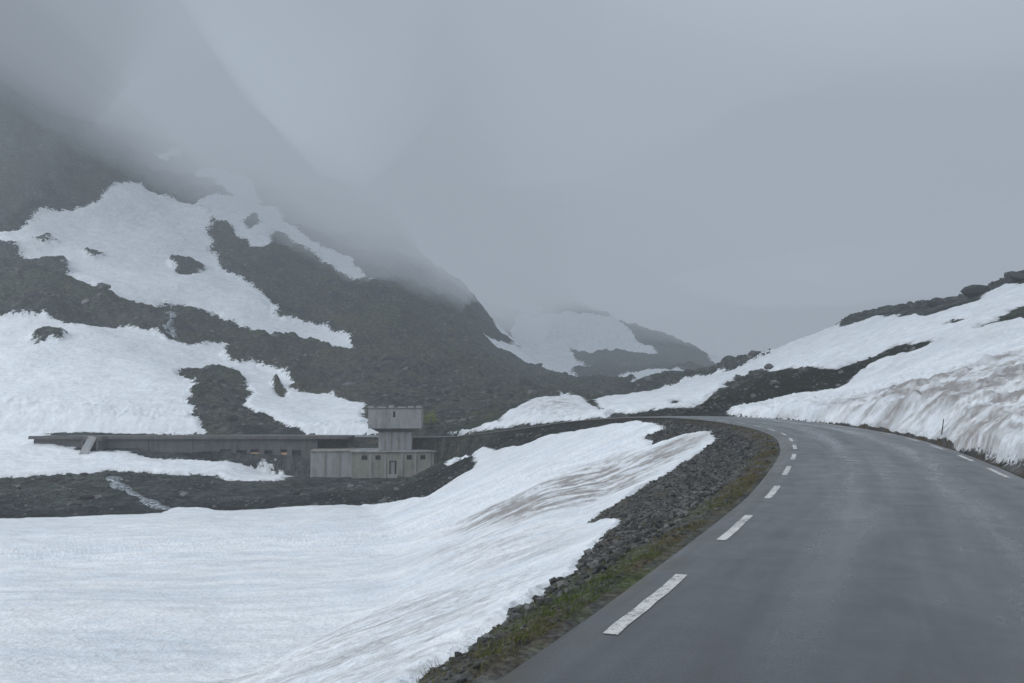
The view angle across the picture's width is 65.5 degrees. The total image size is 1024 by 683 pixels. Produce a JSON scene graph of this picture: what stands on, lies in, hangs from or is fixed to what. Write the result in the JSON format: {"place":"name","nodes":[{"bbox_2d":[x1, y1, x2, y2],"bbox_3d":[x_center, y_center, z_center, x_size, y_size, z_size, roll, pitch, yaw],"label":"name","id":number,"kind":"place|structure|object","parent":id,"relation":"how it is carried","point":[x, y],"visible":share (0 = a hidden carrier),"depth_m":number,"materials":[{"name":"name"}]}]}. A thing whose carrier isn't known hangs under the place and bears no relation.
{"place":"outdoors","nodes":[
{"label":"outdoors","id":0,"kind":"place"},
{"bbox_2d":[106,476,170,510],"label":"mountain stream","id":1,"kind":"structure","parent":0,"point":[151,503],"depth_m":103.47,"materials":[{"name":"white liquid"}]},
{"bbox_2d":[0,0,1023,682],"bbox_3d":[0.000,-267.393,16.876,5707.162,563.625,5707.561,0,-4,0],"label":"ground terrain","id":2,"kind":"structure","parent":0,"point":[396,590],"depth_m":127.99,"materials":[{"name":"white snow"}]},
{"bbox_2d":[78,435,107,454],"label":"intake chute","id":3,"kind":"object","parent":2,"relation":"on","point":[87,442],"visible":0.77,"depth_m":124.33,"materials":[{"name":"concrete"}]},
{"bbox_2d":[162,311,177,337],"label":"waterfall","id":4,"kind":"structure","parent":2,"relation":"on","point":[168,326],"depth_m":218.44,"materials":[{"name":"white liquid"}]},
{"bbox_2d":[28,435,354,458],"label":"avalanche gallery","id":5,"kind":"object","parent":2,"relation":"on","point":[290,445],"visible":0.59,"depth_m":126.71,"materials":[{"name":"concrete"}]},
{"bbox_2d":[323,452,325,476],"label":"wing pier","id":6,"kind":"structure","parent":2,"relation":"on","point":[324,458],"depth_m":122.96,"materials":[{"name":"concrete"}]},
{"bbox_2d":[310,452,351,476],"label":"wing","id":7,"kind":"structure","parent":2,"relation":"on","point":[316,466],"depth_m":123.17,"materials":[{"name":"grey concrete"}]},
{"bbox_2d":[310,448,354,451],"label":"wing coping","id":8,"kind":"object","parent":7,"relation":"on","point":[332,450],"visible":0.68,"depth_m":123.32,"materials":[{"name":"concrete"}]},
{"bbox_2d":[338,452,339,477],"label":"wing pier","id":9,"kind":"structure","parent":2,"relation":"on","point":[338,464],"depth_m":123.10,"materials":[{"name":"concrete"}]},
{"bbox_2d":[351,452,433,477],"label":"base front wall","id":10,"kind":"structure","parent":2,"relation":"on","point":[360,468],"depth_m":123.00,"materials":[{"name":"grey concrete"}]},
{"bbox_2d":[370,453,371,477],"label":"buttress","id":11,"kind":"structure","parent":10,"relation":"attached to","point":[370,464],"depth_m":122.71,"materials":[{"name":"concrete"}]},
{"bbox_2d":[384,453,385,477],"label":"buttress","id":12,"kind":"structure","parent":10,"relation":"attached to","point":[385,466],"depth_m":122.82,"materials":[{"name":"concrete"}]},
{"bbox_2d":[390,462,394,473],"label":"door leaf","id":13,"kind":"object","parent":10,"relation":"attached to","point":[392,467],"visible":1,"depth_m":123.29,"materials":[{"name":"grey"}]},
{"bbox_2d":[350,448,436,452],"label":"base roof slab","id":14,"kind":"structure","parent":10,"relation":"on","point":[365,450],"depth_m":123.65,"materials":[{"name":"grey concrete"}]},
{"bbox_2d":[378,431,412,449],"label":"tower shaft","id":15,"kind":"object","parent":10,"relation":"on","point":[407,445],"visible":0.68,"depth_m":123.89,"materials":[{"name":"grey concrete"}]},
{"bbox_2d":[368,409,420,428],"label":"wall","id":16,"kind":"structure","parent":15,"relation":"on","point":[402,418],"depth_m":123.05,"materials":[{"name":"concrete"}]},
{"bbox_2d":[373,428,417,431],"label":"tower corbel","id":17,"kind":"object","parent":15,"relation":"on","point":[392,429],"visible":0.72,"depth_m":123.23,"materials":[{"name":"grey concrete"}]},
{"bbox_2d":[421,409,422,427],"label":"tower head","id":18,"kind":"object","parent":15,"relation":"on","point":[421,418],"visible":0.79,"depth_m":124.96},
{"bbox_2d":[401,452,402,476],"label":"buttress","id":19,"kind":"structure","parent":10,"relation":"attached to","point":[401,464],"depth_m":123.01,"materials":[{"name":"concrete"}]},
{"bbox_2d":[415,452,416,473],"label":"buttress","id":20,"kind":"structure","parent":10,"relation":"attached to","point":[415,462],"depth_m":123.18,"materials":[{"name":"concrete"}]},
{"bbox_2d":[387,475,397,477],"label":"door step","id":21,"kind":"object","parent":2,"relation":"on","point":[392,476],"depth_m":122.13,"materials":[{"name":"concrete"}]},
{"bbox_2d":[423,410,437,422],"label":"shrub","id":22,"kind":"object","parent":2,"relation":"on","point":[428,417],"visible":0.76,"depth_m":140.13,"materials":[{"name":"green plant"}]},
{"bbox_2d":[0,124,1023,517],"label":"scree boulders","id":23,"kind":"object","parent":2,"relation":"on","point":[428,398],"visible":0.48,"depth_m":158.61,"materials":[{"name":"stone"}]},
{"bbox_2d":[424,412,1004,682],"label":"embankment stones","id":24,"kind":"object","parent":2,"relation":"on","point":[628,526],"visible":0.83,"depth_m":20.74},
{"bbox_2d":[415,419,1018,682],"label":"roadside grass","id":25,"kind":"structure","parent":2,"relation":"on","point":[493,652],"depth_m":9.17,"materials":[{"name":"green plant"}]},
{"bbox_2d":[764,363,773,368],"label":"boulder","id":26,"kind":"object","parent":2,"relation":"on","point":[769,366],"visible":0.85,"depth_m":121.36,"materials":[{"name":"stone"}]},
{"bbox_2d":[928,301,937,306],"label":"boulder","id":27,"kind":"object","parent":2,"relation":"on","point":[931,304],"visible":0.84,"depth_m":134.15,"materials":[{"name":"stone"}]},
{"bbox_2d":[960,285,989,297],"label":"boulder","id":28,"kind":"object","parent":2,"relation":"on","point":[970,291],"visible":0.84,"depth_m":129.83,"materials":[{"name":"stone"}]},
{"bbox_2d":[1007,271,1023,281],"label":"boulder","id":29,"kind":"object","parent":2,"relation":"on","point":[1015,276],"visible":0.92,"depth_m":118.65,"materials":[{"name":"stone"}]},
{"bbox_2d":[108,0,1023,334],"label":"sky","id":30,"kind":"structure","parent":0,"point":[761,167],"materials":[{"name":"grey"}]},
{"bbox_2d":[191,416,1023,682],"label":"asphalt road","id":31,"kind":"structure","parent":0,"point":[844,554],"depth_m":8.19,"materials":[{"name":"grey asphalt"}]},
{"bbox_2d":[603,416,1009,634],"bbox_3d":[7.631,3.725,25.597,13.734,0.236,96.028,-1,-4,15],"label":"road edge marking","id":32,"kind":"object","parent":31,"relation":"on","point":[628,618],"visible":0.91,"depth_m":8.18,"materials":[{"name":"white paint"}]},
{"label":"tower head floor","id":33,"kind":"structure","parent":0,"visible":0},
{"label":"tower head","id":34,"kind":"object","parent":33,"relation":"on","visible":0},
{"bbox_2d":[368,407,423,408],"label":"roof","id":35,"kind":"structure","parent":34,"relation":"on","point":[395,408],"depth_m":123.20,"materials":[{"name":"concrete"}]}
]}

